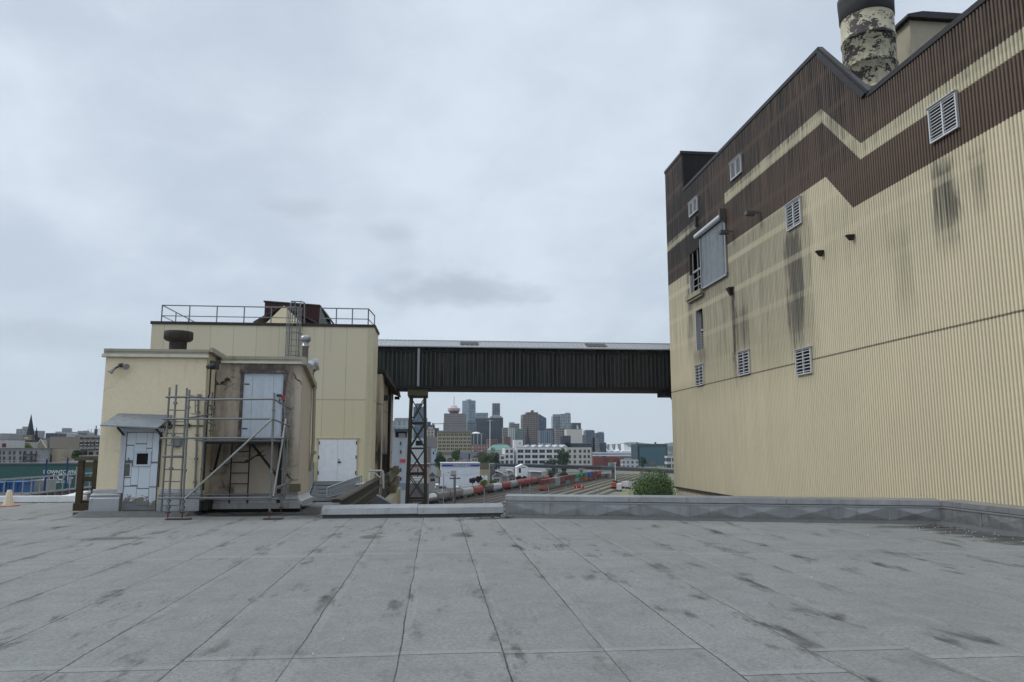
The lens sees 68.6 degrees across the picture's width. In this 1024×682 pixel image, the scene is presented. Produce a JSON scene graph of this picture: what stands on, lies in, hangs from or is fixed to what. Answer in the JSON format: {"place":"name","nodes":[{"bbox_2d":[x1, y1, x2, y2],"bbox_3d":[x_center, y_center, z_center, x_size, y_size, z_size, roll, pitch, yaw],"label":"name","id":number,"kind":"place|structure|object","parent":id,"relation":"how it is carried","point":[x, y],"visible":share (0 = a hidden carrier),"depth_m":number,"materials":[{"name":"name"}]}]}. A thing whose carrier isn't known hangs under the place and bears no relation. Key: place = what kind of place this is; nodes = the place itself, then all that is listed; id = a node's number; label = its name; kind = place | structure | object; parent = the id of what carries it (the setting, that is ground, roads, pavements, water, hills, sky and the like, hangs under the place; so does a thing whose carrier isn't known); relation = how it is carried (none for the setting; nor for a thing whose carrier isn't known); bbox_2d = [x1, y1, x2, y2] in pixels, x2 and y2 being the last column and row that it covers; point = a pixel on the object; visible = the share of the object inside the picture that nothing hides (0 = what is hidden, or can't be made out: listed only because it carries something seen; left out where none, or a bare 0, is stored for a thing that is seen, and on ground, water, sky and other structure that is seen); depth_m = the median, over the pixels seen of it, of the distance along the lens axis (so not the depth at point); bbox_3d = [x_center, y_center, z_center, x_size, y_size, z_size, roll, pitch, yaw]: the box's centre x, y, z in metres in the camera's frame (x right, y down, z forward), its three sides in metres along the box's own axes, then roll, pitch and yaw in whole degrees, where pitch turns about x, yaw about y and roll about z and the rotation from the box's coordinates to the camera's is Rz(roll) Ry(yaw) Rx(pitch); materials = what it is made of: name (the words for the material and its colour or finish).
{"place":"outdoors","nodes":[
{"label":"outdoors","id":0,"kind":"place"},
{"bbox_2d":[0,433,24,447],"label":"house","id":1,"kind":"structure","parent":0,"point":[9,440],"depth_m":282.61,"materials":[{"name":"grey stone"}]},
{"bbox_2d":[22,414,49,447],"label":"church","id":2,"kind":"structure","parent":0,"point":[42,442],"depth_m":451.82,"materials":[{"name":"stone"}]},
{"bbox_2d":[0,463,92,489],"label":"green shed","id":3,"kind":"structure","parent":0,"point":[13,470],"depth_m":83.93,"materials":[{"name":"metal"}]},
{"bbox_2d":[45,433,66,437],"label":"tower block","id":4,"kind":"structure","parent":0,"point":[48,435],"depth_m":846.33,"materials":[{"name":"grey glass"}]},
{"bbox_2d":[55,428,77,436],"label":"tower block","id":5,"kind":"structure","parent":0,"point":[69,432],"depth_m":901.24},
{"bbox_2d":[49,429,99,447],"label":"brown block","id":6,"kind":"structure","parent":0,"point":[64,442],"depth_m":310.31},
{"bbox_2d":[79,436,99,450],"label":"apartment block","id":7,"kind":"structure","parent":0,"point":[89,441],"depth_m":282.89,"materials":[{"name":"white paint"}]},
{"bbox_2d":[370,494,394,503],"bbox_3d":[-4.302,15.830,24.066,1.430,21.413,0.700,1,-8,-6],"label":"shed roof","id":8,"kind":"structure","parent":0,"point":[378,499],"depth_m":25.19,"materials":[{"name":"grey metal"}]},
{"bbox_2d":[392,428,407,503],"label":"pale building","id":9,"kind":"structure","parent":0,"point":[399,447],"depth_m":205.57,"materials":[{"name":"grey concrete"}]},
{"bbox_2d":[393,418,413,436],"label":"tower block","id":10,"kind":"structure","parent":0,"point":[400,423],"depth_m":1083.57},
{"bbox_2d":[413,403,422,436],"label":"tower block","id":11,"kind":"structure","parent":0,"point":[418,418],"depth_m":1481.97,"materials":[{"name":"blue glass"}]},
{"bbox_2d":[435,472,459,501],"bbox_3d":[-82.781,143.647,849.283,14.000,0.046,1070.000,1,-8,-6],"label":"road","id":12,"kind":"structure","parent":0,"point":[437,487],"depth_m":424.51,"materials":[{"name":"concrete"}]},
{"bbox_2d":[429,472,435,492],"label":"house","id":13,"kind":"structure","parent":12,"relation":"on","point":[432,482],"depth_m":322.84,"materials":[{"name":"grey concrete"}]},
{"bbox_2d":[434,451,445,482],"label":"leafy tree","id":14,"kind":"object","parent":12,"relation":"on","point":[440,457],"visible":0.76,"depth_m":489.48,"materials":[{"name":"green plant"}]},
{"bbox_2d":[444,402,465,430],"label":"saucer tower","id":15,"kind":"structure","parent":0,"point":[453,417],"depth_m":1687.95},
{"bbox_2d":[462,399,475,430],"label":"tower block","id":16,"kind":"structure","parent":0,"point":[469,407],"depth_m":1896.39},
{"bbox_2d":[460,452,479,461],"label":"building","id":17,"kind":"structure","parent":0,"point":[466,455],"depth_m":632.22,"materials":[{"name":"stone"}]},
{"bbox_2d":[467,421,476,432],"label":"tower block","id":18,"kind":"structure","parent":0,"point":[471,426],"depth_m":1490.73,"materials":[{"name":"grey glass"}]},
{"bbox_2d":[471,432,483,443],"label":"tower block","id":19,"kind":"structure","parent":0,"point":[477,437],"depth_m":1240.33,"materials":[{"name":"white paint"}]},
{"bbox_2d":[474,418,489,443],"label":"tower block","id":20,"kind":"structure","parent":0,"point":[482,425],"depth_m":1592.13,"materials":[{"name":"grey glass"}]},
{"bbox_2d":[479,463,489,484],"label":"building","id":21,"kind":"structure","parent":0,"point":[485,467],"depth_m":463.93,"materials":[{"name":"white paint"}]},
{"bbox_2d":[0,0,976,443],"label":"sky","id":22,"kind":"structure","parent":0,"point":[473,170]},
{"bbox_2d":[489,415,502,442],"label":"tower block","id":23,"kind":"structure","parent":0,"point":[496,424],"depth_m":1694.38,"materials":[{"name":"grey glass"}]},
{"bbox_2d":[492,403,499,414],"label":"tower block","id":24,"kind":"structure","parent":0,"point":[495,408],"depth_m":2000.36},
{"bbox_2d":[508,428,514,447],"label":"tower block","id":25,"kind":"structure","parent":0,"point":[511,432],"depth_m":1296.88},
{"bbox_2d":[521,410,545,445],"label":"tower block","id":26,"kind":"structure","parent":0,"point":[534,422],"depth_m":1453.40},
{"bbox_2d":[429,451,676,513],"bbox_3d":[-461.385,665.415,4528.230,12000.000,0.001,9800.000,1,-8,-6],"label":"ground","id":27,"kind":"structure","parent":0,"point":[624,491],"depth_m":528.56,"materials":[{"name":"gravel"}]},
{"bbox_2d":[5,481,35,491],"bbox_3d":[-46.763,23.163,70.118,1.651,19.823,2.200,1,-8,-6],"label":"skip container","id":28,"kind":"object","parent":27,"relation":"on","point":[18,486],"visible":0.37,"depth_m":70.52,"materials":[{"name":"metal"}]},
{"bbox_2d":[0,448,67,462],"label":"apartment house","id":29,"kind":"structure","parent":27,"relation":"on","point":[20,455],"depth_m":186.60,"materials":[{"name":"grey concrete"}]},
{"bbox_2d":[30,479,54,491],"bbox_3d":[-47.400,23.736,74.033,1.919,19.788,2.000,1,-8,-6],"label":"site box","id":30,"kind":"object","parent":27,"relation":"on","point":[51,483],"visible":0.17,"depth_m":74.48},
{"bbox_2d":[0,488,90,502],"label":"overpass wall","id":31,"kind":"structure","parent":27,"relation":"on","point":[58,493],"depth_m":45.97,"materials":[{"name":"concrete"}]},
{"bbox_2d":[0,472,91,502],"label":"railing","id":32,"kind":"object","parent":31,"relation":"on","point":[47,491],"visible":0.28,"depth_m":44.21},
{"bbox_2d":[50,449,79,462],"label":"building","id":33,"kind":"structure","parent":27,"relation":"on","point":[57,455],"depth_m":193.66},
{"bbox_2d":[332,473,388,504],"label":"ledge wall","id":34,"kind":"structure","parent":27,"relation":"on","point":[366,492],"depth_m":31.57,"materials":[{"name":"concrete"}]},
{"bbox_2d":[375,370,400,503],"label":"old annexe","id":35,"kind":"structure","parent":27,"relation":"on","point":[387,390],"depth_m":47.38,"materials":[{"name":"metal"}]},
{"bbox_2d":[405,389,427,503],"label":"lattice tower","id":36,"kind":"structure","parent":27,"relation":"on","point":[417,393],"depth_m":52.50,"materials":[{"name":"metal"}]},
{"bbox_2d":[377,339,671,399],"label":"conveyor bridge","id":37,"kind":"structure","parent":36,"relation":"on","point":[512,366],"depth_m":53.77,"materials":[{"name":"black metal"}]},
{"bbox_2d":[411,437,423,462],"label":"pale building","id":38,"kind":"structure","parent":27,"relation":"on","point":[417,452],"depth_m":324.11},
{"bbox_2d":[409,482,428,503],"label":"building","id":39,"kind":"structure","parent":27,"relation":"on","point":[415,493],"depth_m":248.63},
{"bbox_2d":[410,463,429,481],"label":"building","id":40,"kind":"structure","parent":27,"relation":"on","point":[416,468],"depth_m":293.66,"materials":[{"name":"metal"}]},
{"bbox_2d":[427,437,436,467],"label":"tower block","id":41,"kind":"structure","parent":27,"relation":"on","point":[431,442],"depth_m":837.23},
{"bbox_2d":[431,448,436,475],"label":"building","id":42,"kind":"structure","parent":27,"relation":"on","point":[433,457],"depth_m":609.26,"materials":[{"name":"grey concrete"}]},
{"bbox_2d":[437,426,470,470],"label":"office block","id":43,"kind":"structure","parent":27,"relation":"on","point":[454,438],"depth_m":741.40,"materials":[{"name":"yellow stone"}]},
{"bbox_2d":[451,449,460,461],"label":"leafy tree","id":44,"kind":"object","parent":27,"relation":"on","point":[455,454],"visible":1,"depth_m":551.48,"materials":[{"name":"green plant"}]},
{"bbox_2d":[438,462,479,487],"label":"white building","id":45,"kind":"structure","parent":27,"relation":"on","point":[464,469],"depth_m":429.73,"materials":[{"name":"paint"}]},
{"bbox_2d":[471,444,488,456],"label":"brick row","id":46,"kind":"object","parent":27,"relation":"on","point":[479,447],"visible":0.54,"depth_m":941.20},
{"bbox_2d":[435,484,538,503],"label":"rail track","id":47,"kind":"structure","parent":27,"relation":"on","point":[464,498],"depth_m":361.86,"materials":[{"name":"metal"}]},
{"bbox_2d":[432,490,449,502],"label":"hopper wagon","id":48,"kind":"object","parent":47,"relation":"on","point":[440,495],"visible":0.82,"depth_m":311.12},
{"bbox_2d":[447,488,461,500],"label":"hopper wagon","id":49,"kind":"object","parent":47,"relation":"on","point":[458,492],"visible":0.69,"depth_m":327.27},
{"bbox_2d":[459,487,473,497],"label":"hopper wagon","id":50,"kind":"object","parent":47,"relation":"on","point":[467,491],"visible":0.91,"depth_m":340.70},
{"bbox_2d":[471,485,483,495],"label":"hopper wagon","id":51,"kind":"object","parent":47,"relation":"on","point":[478,489],"visible":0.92,"depth_m":355.26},
{"bbox_2d":[445,485,538,503],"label":"rail track","id":52,"kind":"structure","parent":27,"relation":"on","point":[470,499],"depth_m":358.69,"materials":[{"name":"metal"}]},
{"bbox_2d":[457,487,538,503],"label":"rail track","id":53,"kind":"structure","parent":27,"relation":"on","point":[482,499],"depth_m":350.39,"materials":[{"name":"metal"}]},
{"bbox_2d":[487,443,510,454],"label":"copper hall","id":54,"kind":"structure","parent":27,"relation":"on","point":[499,447],"depth_m":897.84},
{"bbox_2d":[497,454,504,471],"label":"factory","id":55,"kind":"structure","parent":27,"relation":"on","point":[502,460],"depth_m":703.87,"materials":[{"name":"white concrete"}]},
{"bbox_2d":[475,489,538,502],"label":"rail track","id":56,"kind":"structure","parent":27,"relation":"on","point":[494,499],"depth_m":339.56,"materials":[{"name":"metal"}]},
{"bbox_2d":[502,448,513,471],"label":"factory","id":57,"kind":"structure","parent":27,"relation":"on","point":[509,455],"depth_m":707.07,"materials":[{"name":"white concrete"}]},
{"bbox_2d":[0,502,1023,681],"bbox_3d":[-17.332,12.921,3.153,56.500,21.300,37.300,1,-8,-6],"label":"roof surface","id":58,"kind":"object","parent":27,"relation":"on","point":[241,599],"visible":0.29,"depth_m":8.43,"materials":[{"name":"concrete"}]},
{"bbox_2d":[0,490,19,506],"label":"traffic cone","id":59,"kind":"object","parent":58,"relation":"on","point":[8,501],"visible":1,"depth_m":21.91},
{"bbox_2d":[0,495,86,501],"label":"roof edge coping","id":60,"kind":"object","parent":58,"relation":"on","point":[67,498],"visible":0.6,"depth_m":23.40,"materials":[{"name":"white paint"}]},
{"bbox_2d":[72,457,97,510],"bbox_3d":[-11.604,4.006,21.294,0.897,1.447,1.600,1,-8,-6],"label":"timber frame","id":61,"kind":"object","parent":58,"relation":"on","point":[80,504],"visible":0.41,"depth_m":20.56,"materials":[{"name":"wood"}]},
{"bbox_2d":[70,347,316,517],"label":"stair house","id":62,"kind":"structure","parent":58,"relation":"on","point":[138,383],"depth_m":19.80,"materials":[{"name":"paint"}]},
{"bbox_2d":[122,432,161,509],"bbox_3d":[-9.501,3.333,19.298,0.860,1.980,0.139,1,-8,-6],"label":"lower door","id":63,"kind":"structure","parent":62,"relation":"in","point":[141,473],"depth_m":19.30,"materials":[{"name":"white paint"}]},
{"bbox_2d":[163,330,193,348],"bbox_3d":[-9.710,0.187,21.825,0.800,0.959,0.800,1,-8,-6],"label":"exhaust vent","id":64,"kind":"object","parent":62,"relation":"on","point":[178,339],"visible":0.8,"depth_m":21.60,"materials":[{"name":"metal"}]},
{"bbox_2d":[241,373,283,436],"bbox_3d":[-6.879,1.770,20.739,1.080,1.760,0.105,1,-8,-6],"label":"upper door","id":65,"kind":"structure","parent":62,"relation":"in","point":[256,385],"depth_m":20.72,"materials":[{"name":"white paint"}]},
{"bbox_2d":[301,335,310,361],"bbox_3d":[-6.403,0.686,23.208,0.310,1.758,0.305,1,-8,-6],"label":"flue pipe","id":66,"kind":"object","parent":62,"relation":"attached to","point":[305,339],"visible":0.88,"depth_m":23.19,"materials":[{"name":"metal"}]},
{"bbox_2d":[308,358,318,374],"bbox_3d":[-6.540,0.929,24.205,0.640,0.797,0.540,1,-8,-6],"label":"duct elbow","id":67,"kind":"object","parent":62,"relation":"on","point":[313,363],"visible":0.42,"depth_m":24.10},
{"bbox_2d":[158,385,293,519],"bbox_3d":[-7.082,2.744,18.944,3.016,3.276,2.074,1,-8,-6],"label":"scaffold","id":68,"kind":"object","parent":58,"relation":"on","point":[204,441],"visible":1,"depth_m":18.42,"materials":[{"name":"metal"}]},
{"bbox_2d":[160,387,187,511],"bbox_3d":[-8.242,2.642,18.327,0.458,3.018,0.060,1,-8,-6],"label":"ladder","id":69,"kind":"object","parent":68,"relation":"attached to","point":[165,449],"visible":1,"depth_m":18.30,"materials":[{"name":"metal"}]},
{"bbox_2d":[321,503,502,517],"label":"parapet","id":70,"kind":"structure","parent":58,"relation":"on","point":[409,510],"depth_m":18.43,"materials":[{"name":"concrete"}]},
{"bbox_2d":[281,510,960,529],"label":"leaf litter","id":71,"kind":"object","parent":58,"relation":"on","point":[939,525],"visible":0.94,"depth_m":18.23,"materials":[{"name":"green plant"}]},
{"bbox_2d":[500,494,1023,536],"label":"parapet","id":72,"kind":"structure","parent":58,"relation":"on","point":[1005,519],"depth_m":17.47,"materials":[{"name":"concrete"}]},
{"bbox_2d":[513,440,522,471],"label":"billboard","id":73,"kind":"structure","parent":27,"relation":"on","point":[517,443],"depth_m":729.49},
{"bbox_2d":[515,429,522,439],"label":"tower block","id":74,"kind":"structure","parent":27,"relation":"on","point":[518,434],"depth_m":1317.94,"materials":[{"name":"green glass"}]},
{"bbox_2d":[515,464,527,479],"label":"tent shed","id":75,"kind":"structure","parent":27,"relation":"on","point":[521,470],"depth_m":496.19,"materials":[{"name":"white paint"}]},
{"bbox_2d":[512,445,566,471],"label":"factory","id":76,"kind":"structure","parent":27,"relation":"on","point":[531,454],"depth_m":717.84,"materials":[{"name":"white concrete"}]},
{"bbox_2d":[538,431,551,444],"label":"tower block","id":77,"kind":"structure","parent":27,"relation":"on","point":[544,437],"depth_m":1251.98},
{"bbox_2d":[487,475,611,502],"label":"rail track","id":78,"kind":"structure","parent":27,"relation":"on","point":[502,500],"depth_m":397.56,"materials":[{"name":"metal"}]},
{"bbox_2d":[543,457,561,474],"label":"leafy tree","id":79,"kind":"object","parent":27,"relation":"on","point":[552,463],"visible":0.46,"depth_m":597.14,"materials":[{"name":"green plant"}]},
{"bbox_2d":[554,428,566,444],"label":"tower block","id":80,"kind":"structure","parent":27,"relation":"on","point":[558,432],"depth_m":1386.04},
{"bbox_2d":[501,474,622,504],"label":"rail track","id":81,"kind":"structure","parent":27,"relation":"on","point":[551,491],"depth_m":439.36,"materials":[{"name":"metal"}]},
{"bbox_2d":[557,447,568,472],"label":"leafy tree","id":82,"kind":"object","parent":27,"relation":"on","point":[563,455],"visible":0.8,"depth_m":638.23,"materials":[{"name":"green plant"}]},
{"bbox_2d":[560,436,570,446],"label":"tower block","id":83,"kind":"structure","parent":27,"relation":"on","point":[566,440],"depth_m":1154.42,"materials":[{"name":"grey glass"}]},
{"bbox_2d":[503,474,629,507],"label":"rail track","id":84,"kind":"structure","parent":27,"relation":"on","point":[562,491],"depth_m":463.12,"materials":[{"name":"metal"}]},
{"bbox_2d":[503,474,636,512],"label":"rail track","id":85,"kind":"structure","parent":27,"relation":"on","point":[577,490],"depth_m":447.10,"materials":[{"name":"metal"}]},
{"bbox_2d":[564,429,581,442],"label":"tower block","id":86,"kind":"structure","parent":27,"relation":"on","point":[575,435],"depth_m":1357.98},
{"bbox_2d":[564,443,591,446],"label":"tower block","id":87,"kind":"structure","parent":27,"relation":"on","point":[581,444],"depth_m":1155.51,"materials":[{"name":"grey glass"}]},
{"bbox_2d":[565,447,591,471],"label":"factory","id":88,"kind":"structure","parent":27,"relation":"on","point":[580,455],"depth_m":716.72,"materials":[{"name":"white concrete"}]},
{"bbox_2d":[495,463,673,477],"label":"viaduct","id":89,"kind":"object","parent":27,"relation":"on","point":[581,468],"visible":0.73,"depth_m":562.96,"materials":[{"name":"concrete"}]},
{"bbox_2d":[583,430,594,456],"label":"tower block","id":90,"kind":"structure","parent":27,"relation":"on","point":[590,435],"depth_m":1511.60,"materials":[{"name":"blue glass"}]},
{"bbox_2d":[593,438,598,456],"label":"tower block","id":91,"kind":"structure","parent":27,"relation":"on","point":[596,443],"depth_m":1510.19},
{"bbox_2d":[572,475,639,494],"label":"rail track","id":92,"kind":"structure","parent":27,"relation":"on","point":[589,490],"depth_m":431.33,"materials":[{"name":"metal"}]},
{"bbox_2d":[592,442,630,458],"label":"sail hall","id":93,"kind":"structure","parent":27,"relation":"on","point":[625,452],"depth_m":1512.44,"materials":[{"name":"fabric"}]},
{"bbox_2d":[620,459,637,466],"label":"port shed","id":94,"kind":"structure","parent":27,"relation":"on","point":[628,462],"depth_m":826.74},
{"bbox_2d":[631,442,667,466],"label":"teal warehouse","id":95,"kind":"structure","parent":27,"relation":"on","point":[654,454],"depth_m":911.15,"materials":[{"name":"metal"}]},
{"bbox_2d":[629,466,676,496],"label":"leafy tree","id":96,"kind":"object","parent":27,"relation":"on","point":[654,486],"visible":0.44,"depth_m":139.76,"materials":[{"name":"green plant"}]},
{"bbox_2d":[664,456,673,467],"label":"port shed","id":97,"kind":"structure","parent":27,"relation":"on","point":[668,460],"depth_m":861.95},
{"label":"lower roof","id":98,"kind":"structure","parent":27,"relation":"on","visible":0},
{"bbox_2d":[150,321,379,497],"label":"cream block","id":99,"kind":"structure","parent":98,"relation":"on","point":[345,374],"depth_m":37.27,"materials":[{"name":"metal"}]},
{"bbox_2d":[161,305,374,324],"bbox_3d":[-12.570,-0.832,40.712,10.310,0.980,6.060,1,-8,-6],"label":"railing","id":100,"kind":"object","parent":99,"relation":"on","point":[243,317],"visible":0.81,"depth_m":37.76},
{"bbox_2d":[253,304,317,323],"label":"roof gable","id":101,"kind":"structure","parent":99,"relation":"on","point":[279,312],"depth_m":40.59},
{"bbox_2d":[285,301,304,356],"bbox_3d":[-10.838,0.628,37.293,0.732,5.430,1.436,1,-8,-6],"label":"caged ladder","id":102,"kind":"object","parent":99,"relation":"attached to","point":[291,331],"visible":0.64,"depth_m":37.19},
{"bbox_2d":[264,301,333,323],"bbox_3d":[-12.664,-0.873,45.033,3.762,2.475,3.180,1,-8,-6],"label":"roof hood","id":103,"kind":"object","parent":99,"relation":"on","point":[312,311],"visible":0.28,"depth_m":43.67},
{"bbox_2d":[318,439,337,480],"bbox_3d":[-9.026,5.839,36.789,0.921,2.030,0.074,1,-8,-6],"label":"door leaf","id":104,"kind":"structure","parent":99,"relation":"in","point":[328,448],"depth_m":36.78,"materials":[{"name":"metal"}]},
{"bbox_2d":[337,439,356,480],"bbox_3d":[-8.099,5.848,36.859,0.921,2.030,0.119,1,-8,-6],"label":"door leaf","id":105,"kind":"structure","parent":99,"relation":"in","point":[347,448],"depth_m":36.88,"materials":[{"name":"metal"}]},
{"bbox_2d":[309,462,361,500],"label":"steel stairs","id":106,"kind":"structure","parent":98,"relation":"on","point":[339,487],"depth_m":35.19,"materials":[{"name":"metal"}]},
{"bbox_2d":[356,470,383,488],"bbox_3d":[-6.782,6.650,36.078,1.258,0.900,1.500,1,-8,-6],"label":"pipe rail","id":107,"kind":"object","parent":106,"relation":"attached to","point":[374,471],"visible":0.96,"depth_m":36.44,"materials":[{"name":"metal"}]},
{"bbox_2d":[551,414,559,427],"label":"tower block","id":108,"kind":"structure","parent":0,"point":[555,420],"depth_m":1710.74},
{"bbox_2d":[560,413,570,428],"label":"tower block","id":109,"kind":"structure","parent":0,"point":[565,420],"depth_m":1702.54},
{"bbox_2d":[606,442,672,449],"bbox_3d":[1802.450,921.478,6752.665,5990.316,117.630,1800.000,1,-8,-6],"label":"hills","id":110,"kind":"structure","parent":0,"point":[628,444],"depth_m":7230.46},
{"bbox_2d":[664,0,1023,505],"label":"corrugated building","id":111,"kind":"structure","parent":0,"point":[845,249],"depth_m":29.83,"materials":[{"name":"metal"}]},
{"bbox_2d":[695,311,703,350],"bbox_3d":[12.015,-0.714,47.487,0.380,2.550,1.350,1,-8,-6],"label":"window frame","id":112,"kind":"structure","parent":111,"relation":"in","point":[698,314],"depth_m":48.02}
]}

